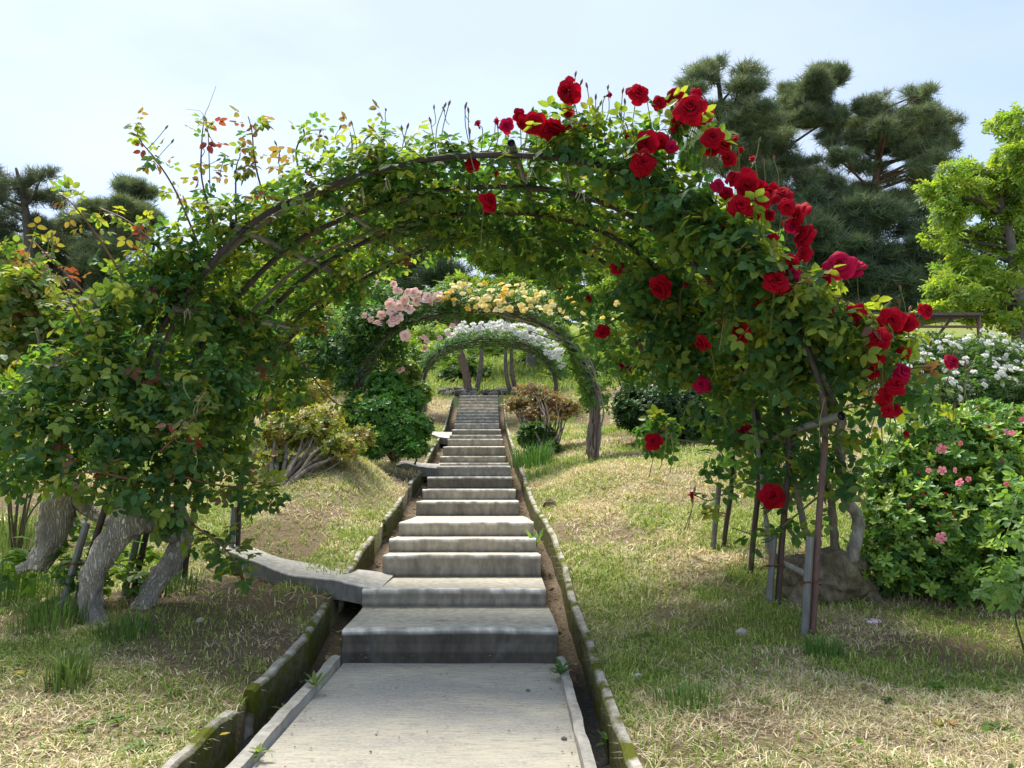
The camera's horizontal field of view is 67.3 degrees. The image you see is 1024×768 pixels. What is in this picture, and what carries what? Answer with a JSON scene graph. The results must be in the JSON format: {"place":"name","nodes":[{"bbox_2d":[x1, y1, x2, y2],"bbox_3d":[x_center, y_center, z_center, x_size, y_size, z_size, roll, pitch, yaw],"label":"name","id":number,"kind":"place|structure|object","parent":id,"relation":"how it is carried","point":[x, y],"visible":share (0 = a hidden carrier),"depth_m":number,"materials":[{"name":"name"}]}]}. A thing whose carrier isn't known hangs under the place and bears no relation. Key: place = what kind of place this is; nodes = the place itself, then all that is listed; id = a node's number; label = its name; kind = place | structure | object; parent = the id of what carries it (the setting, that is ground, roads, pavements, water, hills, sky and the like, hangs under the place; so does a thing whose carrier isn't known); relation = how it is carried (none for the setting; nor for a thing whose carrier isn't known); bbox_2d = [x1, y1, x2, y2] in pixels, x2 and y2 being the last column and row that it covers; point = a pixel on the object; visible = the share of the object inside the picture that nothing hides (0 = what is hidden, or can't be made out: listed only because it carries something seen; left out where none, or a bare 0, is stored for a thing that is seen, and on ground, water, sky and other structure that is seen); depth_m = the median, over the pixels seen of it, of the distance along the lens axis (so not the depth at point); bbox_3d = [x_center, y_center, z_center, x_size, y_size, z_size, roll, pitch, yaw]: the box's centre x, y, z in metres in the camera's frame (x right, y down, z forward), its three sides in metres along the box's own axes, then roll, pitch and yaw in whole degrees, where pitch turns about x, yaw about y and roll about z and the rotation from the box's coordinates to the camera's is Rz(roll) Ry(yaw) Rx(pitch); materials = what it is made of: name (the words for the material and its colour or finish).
{"place":"outdoors","nodes":[
{"label":"outdoors","id":0,"kind":"place"},
{"bbox_2d":[0,315,191,414],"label":"rose bush","id":1,"kind":"object","parent":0,"point":[132,342],"depth_m":12.28,"materials":[{"name":"green plant"}]},
{"bbox_2d":[217,296,344,449],"bbox_3d":[-3.292,-0.212,10.757,1.470,2.333,2.595,-6,-9,45],"label":"rose bush","id":2,"kind":"object","parent":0,"point":[328,312],"visible":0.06,"depth_m":10.82,"materials":[{"name":"green plant"}]},
{"bbox_2d":[275,360,347,411],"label":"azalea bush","id":3,"kind":"object","parent":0,"point":[323,379],"visible":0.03,"depth_m":11.42,"materials":[{"name":"green plant"}]},
{"bbox_2d":[0,322,1023,767],"bbox_3d":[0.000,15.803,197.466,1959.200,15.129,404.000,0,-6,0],"label":"ground","id":4,"kind":"structure","parent":0,"point":[292,550],"depth_m":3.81,"materials":[{"name":"beige plant"}]},
{"bbox_2d":[0,497,38,553],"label":"grass clump","id":5,"kind":"object","parent":4,"relation":"on","point":[6,541],"visible":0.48,"depth_m":5.09,"materials":[{"name":"green plant"}]},
{"bbox_2d":[0,542,73,603],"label":"grass clump","id":6,"kind":"object","parent":4,"relation":"on","point":[22,587],"visible":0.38,"depth_m":4.34,"materials":[{"name":"green plant"}]},
{"bbox_2d":[0,162,86,271],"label":"pine tree","id":7,"kind":"object","parent":4,"relation":"on","point":[18,185],"visible":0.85,"depth_m":33.94,"materials":[{"name":"green plant"}]},
{"bbox_2d":[2,582,94,638],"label":"grass clump","id":8,"kind":"object","parent":4,"relation":"on","point":[36,617],"visible":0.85,"depth_m":3.72,"materials":[{"name":"green plant"}]},
{"bbox_2d":[0,235,108,563],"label":"rose bush","id":9,"kind":"object","parent":4,"relation":"on","point":[26,307],"visible":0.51,"depth_m":4.91,"materials":[{"name":"green plant"}]},
{"bbox_2d":[54,561,59,603],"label":"wildflower","id":10,"kind":"object","parent":4,"relation":"on","point":[56,562],"visible":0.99,"depth_m":3.86,"materials":[{"name":"yellow plant"}]},
{"bbox_2d":[38,641,108,695],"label":"grass clump","id":11,"kind":"object","parent":4,"relation":"on","point":[65,674],"visible":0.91,"depth_m":2.89,"materials":[{"name":"green plant"}]},
{"bbox_2d":[60,718,99,732],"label":"weed","id":12,"kind":"object","parent":4,"relation":"on","point":[82,722],"visible":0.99,"depth_m":2.54,"materials":[{"name":"green plant"}]},
{"bbox_2d":[0,498,162,614],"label":"leafy weed","id":13,"kind":"object","parent":4,"relation":"on","point":[19,553],"visible":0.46,"depth_m":4.17,"materials":[{"name":"green plant"}]},
{"bbox_2d":[0,216,208,332],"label":"pine tree","id":14,"kind":"object","parent":4,"relation":"on","point":[90,280],"visible":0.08,"depth_m":37.15,"materials":[{"name":"green plant"}]},
{"bbox_2d":[49,169,168,314],"bbox_3d":[-18.965,-6.134,36.474,7.347,8.259,5.086,-6,-9,44],"label":"pine tree","id":15,"kind":"object","parent":4,"relation":"on","point":[132,195],"visible":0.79,"depth_m":34.96,"materials":[{"name":"green plant"}]},
{"bbox_2d":[100,714,130,723],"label":"weed","id":16,"kind":"object","parent":4,"relation":"on","point":[115,719],"visible":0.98,"depth_m":2.61,"materials":[{"name":"green plant"}]},
{"bbox_2d":[87,611,165,644],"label":"grass clump","id":17,"kind":"object","parent":4,"relation":"on","point":[128,628],"visible":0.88,"depth_m":3.51,"materials":[{"name":"green plant"}]},
{"bbox_2d":[120,739,159,751],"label":"weed","id":18,"kind":"object","parent":4,"relation":"on","point":[136,741],"visible":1,"depth_m":2.43,"materials":[{"name":"green plant"}]},
{"bbox_2d":[150,721,179,733],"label":"weed","id":19,"kind":"object","parent":4,"relation":"on","point":[166,728],"visible":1,"depth_m":2.58,"materials":[{"name":"green plant"}]},
{"bbox_2d":[130,565,209,596],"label":"grass clump","id":20,"kind":"object","parent":4,"relation":"on","point":[174,582],"visible":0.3,"depth_m":4.51,"materials":[{"name":"green plant"}]},
{"bbox_2d":[164,686,184,694],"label":"weed","id":21,"kind":"object","parent":4,"relation":"on","point":[175,689],"visible":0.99,"depth_m":2.88,"materials":[{"name":"green plant"}]},
{"bbox_2d":[0,87,489,624],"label":"climbing rose","id":22,"kind":"object","parent":4,"relation":"on","point":[184,411],"visible":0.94,"depth_m":4.02,"materials":[{"name":"green plant"}]},
{"bbox_2d":[204,253,388,318],"bbox_3d":[-6.017,-1.622,20.607,5.628,3.840,3.174,-2,-7,18],"label":"broadleaf tree","id":23,"kind":"object","parent":4,"relation":"on","point":[346,298],"visible":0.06,"depth_m":20.05,"materials":[{"name":"green plant"}]},
{"bbox_2d":[220,544,393,603],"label":"side walkway","id":24,"kind":"structure","parent":4,"relation":"on","point":[349,587],"depth_m":4.61,"materials":[{"name":"concrete"}]},
{"bbox_2d":[161,400,457,767],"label":"drain channel","id":25,"kind":"object","parent":4,"relation":"on","point":[277,683],"visible":0.52,"depth_m":3.45,"materials":[{"name":"concrete"}]},
{"bbox_2d":[242,377,377,490],"bbox_3d":[-1.940,0.451,7.462,1.250,1.183,1.339,5,-8,-37],"label":"azalea bush","id":26,"kind":"object","parent":4,"relation":"on","point":[313,430],"visible":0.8,"depth_m":7.12,"materials":[{"name":"green plant"}]},
{"bbox_2d":[245,216,380,321],"bbox_3d":[-8.882,-5.555,36.730,7.734,6.856,6.028,0,-6,0],"label":"conifer tree","id":27,"kind":"object","parent":4,"relation":"on","point":[255,255],"visible":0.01,"depth_m":35.55,"materials":[{"name":"green plant"}]},
{"bbox_2d":[337,370,435,463],"bbox_3d":[-1.611,0.412,9.399,1.042,1.183,2.044,3,-7,-22],"label":"azalea bush","id":28,"kind":"object","parent":4,"relation":"on","point":[390,406],"visible":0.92,"depth_m":8.82,"materials":[{"name":"green plant"}]},
{"bbox_2d":[372,354,434,403],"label":"azalea bush","id":29,"kind":"object","parent":4,"relation":"on","point":[411,373],"visible":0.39,"depth_m":12.40,"materials":[{"name":"green plant"}]},
{"bbox_2d":[225,395,596,767],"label":"concrete stairs","id":30,"kind":"structure","parent":4,"relation":"on","point":[490,604],"depth_m":3.60,"materials":[{"name":"grey concrete"}]},
{"bbox_2d":[250,743,275,759],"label":"weed","id":31,"kind":"object","parent":30,"relation":"on","point":[258,748],"visible":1,"depth_m":2.40,"materials":[{"name":"green plant"}]},
{"bbox_2d":[305,670,328,686],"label":"weed","id":32,"kind":"object","parent":30,"relation":"on","point":[314,679],"visible":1,"depth_m":3.11,"materials":[{"name":"green plant"}]},
{"bbox_2d":[260,664,577,766],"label":"leaf litter","id":33,"kind":"object","parent":30,"relation":"on","point":[426,731],"visible":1,"depth_m":2.70,"materials":[{"name":"brown plant"}]},
{"bbox_2d":[352,488,530,659],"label":"leaf litter","id":34,"kind":"object","parent":30,"relation":"on","point":[445,576],"visible":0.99,"depth_m":4.74,"materials":[{"name":"brown plant"}]},
{"bbox_2d":[526,527,543,545],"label":"weed","id":35,"kind":"object","parent":30,"relation":"on","point":[535,535],"visible":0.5,"depth_m":5.27,"materials":[{"name":"green plant"}]},
{"bbox_2d":[548,657,569,674],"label":"weed","id":36,"kind":"object","parent":30,"relation":"on","point":[560,668],"visible":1,"depth_m":3.32,"materials":[{"name":"green plant"}]},
{"bbox_2d":[388,335,437,369],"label":"ferny shrub","id":37,"kind":"object","parent":4,"relation":"on","point":[415,352],"visible":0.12,"depth_m":23.78,"materials":[{"name":"green plant"}]},
{"bbox_2d":[393,461,439,478],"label":"side walkway","id":38,"kind":"structure","parent":4,"relation":"on","point":[429,470],"depth_m":9.54,"materials":[{"name":"concrete"}]},
{"bbox_2d":[366,248,477,328],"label":"conifer tree","id":39,"kind":"object","parent":4,"relation":"on","point":[419,275],"visible":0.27,"depth_m":33.66,"materials":[{"name":"green plant"}]},
{"bbox_2d":[397,320,453,344],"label":"ferny shrub","id":40,"kind":"object","parent":4,"relation":"on","point":[431,334],"visible":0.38,"depth_m":29.94,"materials":[{"name":"green plant"}]},
{"bbox_2d":[431,432,451,444],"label":"side walkway","id":41,"kind":"structure","parent":4,"relation":"on","point":[444,437],"depth_m":13.42,"materials":[{"name":"concrete"}]},
{"bbox_2d":[420,341,468,364],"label":"ferny shrub","id":42,"kind":"object","parent":4,"relation":"on","point":[451,357],"visible":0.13,"depth_m":24.68,"materials":[{"name":"green plant"}]},
{"bbox_2d":[59,139,845,637],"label":"rose arch","id":43,"kind":"structure","parent":4,"relation":"on","point":[811,575],"depth_m":4.10,"materials":[{"name":"brown metal"}]},
{"bbox_2d":[434,272,489,390],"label":"garden tree","id":44,"kind":"object","parent":4,"relation":"on","point":[463,364],"visible":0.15,"depth_m":19.84,"materials":[{"name":"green plant"}]},
{"bbox_2d":[433,353,494,382],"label":"ferny shrub","id":45,"kind":"object","parent":4,"relation":"on","point":[451,370],"visible":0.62,"depth_m":21.66,"materials":[{"name":"green plant"}]},
{"bbox_2d":[312,332,633,394],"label":"grass","id":46,"kind":"structure","parent":4,"relation":"on","point":[499,370],"depth_m":21.35,"materials":[{"name":"green plant"}]},
{"bbox_2d":[351,308,597,460],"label":"rose arch","id":47,"kind":"structure","parent":4,"relation":"on","point":[595,432],"depth_m":9.62,"materials":[{"name":"plant"}]},
{"bbox_2d":[293,280,470,458],"bbox_3d":[-1.730,-0.175,9.899,2.378,2.492,1.309,0,-6,0],"label":"climbing rose","id":48,"kind":"object","parent":47,"relation":"attached to","point":[391,313],"visible":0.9,"depth_m":9.66,"materials":[{"name":"green plant"}]},
{"bbox_2d":[435,279,633,460],"bbox_3d":[0.335,-0.200,9.940,2.601,2.470,1.595,0,-6,0],"label":"climbing rose","id":49,"kind":"object","parent":47,"relation":"attached to","point":[507,299],"visible":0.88,"depth_m":9.65,"materials":[{"name":"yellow plant"}]},
{"bbox_2d":[428,321,542,336],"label":"ferny shrub","id":50,"kind":"object","parent":4,"relation":"on","point":[520,328],"visible":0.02,"depth_m":32.66,"materials":[{"name":"green plant"}]},
{"bbox_2d":[437,383,538,397],"bbox_3d":[-0.574,0.159,19.513,2.650,0.475,0.922,0,-6,-4],"label":"stone edging","id":51,"kind":"object","parent":4,"relation":"on","point":[460,391],"visible":0.63,"depth_m":19.32,"materials":[{"name":"grey stone"}]},
{"bbox_2d":[420,338,557,413],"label":"rose arch","id":52,"kind":"structure","parent":4,"relation":"on","point":[543,358],"depth_m":16.61,"materials":[{"name":"green plant"}]},
{"bbox_2d":[416,319,571,413],"bbox_3d":[-0.397,-0.282,16.783,3.403,2.174,1.382,0,-6,0],"label":"climbing rose","id":53,"kind":"object","parent":52,"relation":"attached to","point":[524,336],"visible":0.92,"depth_m":16.43,"materials":[{"name":"white plant"}]},
{"bbox_2d":[463,336,516,357],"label":"ferny shrub","id":54,"kind":"object","parent":4,"relation":"on","point":[486,350],"visible":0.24,"depth_m":26.63,"materials":[{"name":"green plant"}]},
{"bbox_2d":[470,275,510,387],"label":"garden tree","id":55,"kind":"object","parent":4,"relation":"on","point":[479,376],"visible":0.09,"depth_m":20.02,"materials":[{"name":"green plant"}]},
{"bbox_2d":[7,253,1007,324],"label":"woodland","id":56,"kind":"object","parent":4,"relation":"on","point":[584,278],"depth_m":45.73,"materials":[{"name":"green plant"}]},
{"bbox_2d":[0,503,1019,767],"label":"ground weeds","id":57,"kind":"object","parent":4,"relation":"on","point":[858,739],"visible":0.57,"depth_m":3.38,"materials":[{"name":"green plant"}]},
{"bbox_2d":[481,272,538,393],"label":"garden tree","id":58,"kind":"object","parent":4,"relation":"on","point":[501,279],"visible":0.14,"depth_m":19.91,"materials":[{"name":"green plant"}]},
{"bbox_2d":[0,441,1022,611],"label":"grass","id":59,"kind":"structure","parent":4,"relation":"on","point":[681,462],"depth_m":5.57,"materials":[{"name":"green plant"}]},
{"bbox_2d":[137,383,896,481],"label":"grass","id":60,"kind":"structure","parent":4,"relation":"on","point":[568,461],"depth_m":10.56,"materials":[{"name":"green plant"}]},
{"bbox_2d":[439,225,601,367],"bbox_3d":[0.634,-2.925,24.430,6.062,5.240,3.253,0,-6,0],"label":"broadleaf tree","id":61,"kind":"object","parent":4,"relation":"on","point":[492,266],"visible":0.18,"depth_m":23.85,"materials":[{"name":"green plant"}]},
{"bbox_2d":[496,276,552,386],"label":"garden tree","id":62,"kind":"object","parent":4,"relation":"on","point":[512,373],"visible":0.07,"depth_m":19.92,"materials":[{"name":"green plant"}]},
{"bbox_2d":[500,342,563,366],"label":"ferny shrub","id":63,"kind":"object","parent":4,"relation":"on","point":[519,358],"visible":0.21,"depth_m":24.64,"materials":[{"name":"green plant"}]},
{"bbox_2d":[506,437,558,470],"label":"grass clump","id":64,"kind":"object","parent":4,"relation":"on","point":[530,457],"visible":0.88,"depth_m":9.92,"materials":[{"name":"green plant"}]},
{"bbox_2d":[514,419,561,453],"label":"azalea bush","id":65,"kind":"object","parent":4,"relation":"on","point":[526,432],"visible":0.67,"depth_m":10.74,"materials":[{"name":"green plant"}]},
{"bbox_2d":[500,381,585,456],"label":"azalea bush","id":66,"kind":"object","parent":4,"relation":"on","point":[544,400],"visible":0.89,"depth_m":11.22,"materials":[{"name":"brown plant"}]},
{"bbox_2d":[543,499,556,507],"bbox_3d":[0.331,1.055,6.742,0.137,0.104,0.115,0,-6,0],"label":"rock","id":67,"kind":"object","parent":4,"relation":"on","point":[549,502],"visible":0.69,"depth_m":6.70,"materials":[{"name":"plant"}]},
{"bbox_2d":[537,321,588,346],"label":"ferny shrub","id":68,"kind":"object","parent":4,"relation":"on","point":[573,335],"visible":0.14,"depth_m":29.74,"materials":[{"name":"green plant"}]},
{"bbox_2d":[498,400,642,767],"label":"drain channel","id":69,"kind":"object","parent":4,"relation":"on","point":[576,644],"visible":0.66,"depth_m":3.81,"materials":[{"name":"concrete"}]},
{"bbox_2d":[263,456,599,763],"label":"leaf litter","id":70,"kind":"object","parent":69,"relation":"on","point":[327,657],"visible":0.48,"depth_m":4.63,"materials":[{"name":"brown plant"}]},
{"bbox_2d":[535,345,610,381],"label":"ferny shrub","id":71,"kind":"object","parent":4,"relation":"on","point":[597,369],"visible":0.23,"depth_m":21.71,"materials":[{"name":"green plant"}]},
{"bbox_2d":[596,730,607,745],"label":"weed","id":72,"kind":"object","parent":4,"relation":"on","point":[604,735],"visible":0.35,"depth_m":2.76,"materials":[{"name":"green plant"}]},
{"bbox_2d":[585,309,671,390],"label":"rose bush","id":73,"kind":"object","parent":4,"relation":"on","point":[617,323],"visible":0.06,"depth_m":12.43,"materials":[{"name":"green plant"}]},
{"bbox_2d":[582,258,693,343],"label":"broadleaf tree","id":74,"kind":"object","parent":4,"relation":"on","point":[607,283],"visible":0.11,"depth_m":22.77,"materials":[{"name":"green plant"}]},
{"bbox_2d":[316,71,970,605],"bbox_3d":[0.524,-0.154,4.542,3.322,2.874,2.154,0,-6,0],"label":"climbing rose","id":75,"kind":"object","parent":4,"relation":"on","point":[768,291],"visible":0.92,"depth_m":4.04,"materials":[{"name":"green plant"}]},
{"bbox_2d":[585,231,706,327],"bbox_3d":[8.016,-4.877,36.773,10.775,6.404,5.334,-1,-6,10],"label":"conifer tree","id":76,"kind":"object","parent":4,"relation":"on","point":[622,260],"depth_m":36.45,"materials":[{"name":"green plant"}]},
{"bbox_2d":[610,365,750,440],"bbox_3d":[2.354,0.275,10.871,1.931,1.200,1.475,3,-7,-23],"label":"boxwood bush","id":77,"kind":"object","parent":4,"relation":"on","point":[626,413],"visible":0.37,"depth_m":10.41,"materials":[{"name":"green plant"}]},
{"bbox_2d":[649,674,727,714],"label":"grass clump","id":78,"kind":"object","parent":4,"relation":"on","point":[703,700],"visible":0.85,"depth_m":2.81,"materials":[{"name":"green plant"}]},
{"bbox_2d":[735,628,749,636],"bbox_3d":[1.083,1.174,3.626,0.065,0.053,0.051,0,-6,0],"label":"stone","id":79,"kind":"object","parent":4,"relation":"on","point":[740,631],"visible":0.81,"depth_m":3.61,"materials":[{"name":"grey stone"}]},
{"bbox_2d":[671,49,837,204],"bbox_3d":[10.160,-7.506,31.463,9.547,12.415,5.273,5,-8,-37],"label":"pine tree","id":80,"kind":"object","parent":4,"relation":"on","point":[750,116],"visible":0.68,"depth_m":30.39,"materials":[{"name":"green plant"}]},
{"bbox_2d":[753,696,770,703],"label":"weed","id":81,"kind":"object","parent":4,"relation":"on","point":[766,700],"visible":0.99,"depth_m":2.76,"materials":[{"name":"green plant"}]},
{"bbox_2d":[772,57,855,180],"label":"pine tree","id":82,"kind":"object","parent":4,"relation":"on","point":[809,95],"visible":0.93,"depth_m":32.22,"materials":[{"name":"green plant"}]},
{"bbox_2d":[799,630,849,660],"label":"grass clump","id":83,"kind":"object","parent":4,"relation":"on","point":[832,652],"visible":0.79,"depth_m":3.33,"materials":[{"name":"green plant"}]},
{"bbox_2d":[744,180,979,330],"bbox_3d":[13.358,-4.747,29.478,11.281,7.207,5.319,0,-6,0],"label":"pine tree","id":84,"kind":"object","parent":4,"relation":"on","point":[856,223],"visible":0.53,"depth_m":28.34,"materials":[{"name":"green plant"}]},
{"bbox_2d":[862,618,881,623],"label":"fallen flower","id":85,"kind":"object","parent":4,"relation":"on","point":[869,621],"visible":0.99,"depth_m":3.77,"materials":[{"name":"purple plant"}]},
{"bbox_2d":[826,538,921,598],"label":"grass clump","id":86,"kind":"object","parent":4,"relation":"on","point":[896,592],"visible":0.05,"depth_m":4.19,"materials":[{"name":"green plant"}]},
{"bbox_2d":[791,78,970,305],"bbox_3d":[15.252,-7.288,31.922,8.445,11.551,5.177,0,-6,0],"label":"pine tree","id":87,"kind":"object","parent":4,"relation":"on","point":[919,138],"visible":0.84,"depth_m":31.40,"materials":[{"name":"green plant"}]},
{"bbox_2d":[865,355,930,408],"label":"white rose bush","id":88,"kind":"object","parent":4,"relation":"on","point":[912,396],"visible":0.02,"depth_m":11.79,"materials":[{"name":"green plant"}]},
{"bbox_2d":[845,312,982,369],"bbox_3d":[7.605,-0.590,17.614,4.818,2.033,2.720,0,-6,0],"label":"garden shelter","id":89,"kind":"object","parent":4,"relation":"on","point":[948,317],"visible":0.21,"depth_m":16.41,"materials":[{"name":"wood"}]},
{"bbox_2d":[839,396,1023,608],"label":"azalea bush","id":90,"kind":"object","parent":4,"relation":"on","point":[935,492],"visible":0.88,"depth_m":4.21,"materials":[{"name":"green plant"}]},
{"bbox_2d":[904,335,963,409],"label":"white rose bush","id":91,"kind":"object","parent":4,"relation":"on","point":[921,361],"visible":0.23,"depth_m":12.24,"materials":[{"name":"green plant"}]},
{"bbox_2d":[921,679,948,689],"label":"weed","id":92,"kind":"object","parent":4,"relation":"on","point":[935,684],"visible":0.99,"depth_m":2.93,"materials":[{"name":"green plant"}]},
{"bbox_2d":[905,329,990,407],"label":"white rose bush","id":93,"kind":"object","parent":4,"relation":"on","point":[940,350],"visible":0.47,"depth_m":12.71,"materials":[{"name":"green plant"}]},
{"bbox_2d":[909,101,1023,348],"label":"broadleaf tree","id":94,"kind":"object","parent":4,"relation":"on","point":[992,293],"visible":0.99,"depth_m":18.18,"materials":[{"name":"green plant"}]},
{"bbox_2d":[933,331,1020,404],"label":"white rose bush","id":95,"kind":"object","parent":4,"relation":"on","point":[982,371],"visible":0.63,"depth_m":12.84,"materials":[{"name":"green plant"}]},
{"bbox_2d":[982,687,1000,692],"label":"weed","id":96,"kind":"object","parent":4,"relation":"on","point":[995,688],"visible":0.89,"depth_m":2.89,"materials":[{"name":"green plant"}]},
{"bbox_2d":[965,328,1023,404],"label":"white rose bush","id":97,"kind":"object","parent":4,"relation":"on","point":[1002,356],"visible":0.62,"depth_m":13.53,"materials":[{"name":"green plant"}]},
{"bbox_2d":[971,465,1023,652],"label":"young shrub","id":98,"kind":"object","parent":4,"relation":"on","point":[1008,571],"visible":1,"depth_m":3.44,"materials":[{"name":"green plant"}]},
{"bbox_2d":[979,722,1020,737],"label":"weed","id":99,"kind":"object","parent":4,"relation":"on","point":[997,724],"visible":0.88,"depth_m":2.48,"materials":[{"name":"green plant"}]},
{"bbox_2d":[995,333,1023,399],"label":"white rose bush","id":100,"kind":"object","parent":4,"relation":"on","point":[1020,350],"visible":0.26,"depth_m":14.18,"materials":[{"name":"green plant"}]},
{"bbox_2d":[0,0,1023,322],"label":"sky","id":101,"kind":"structure","parent":0,"point":[74,73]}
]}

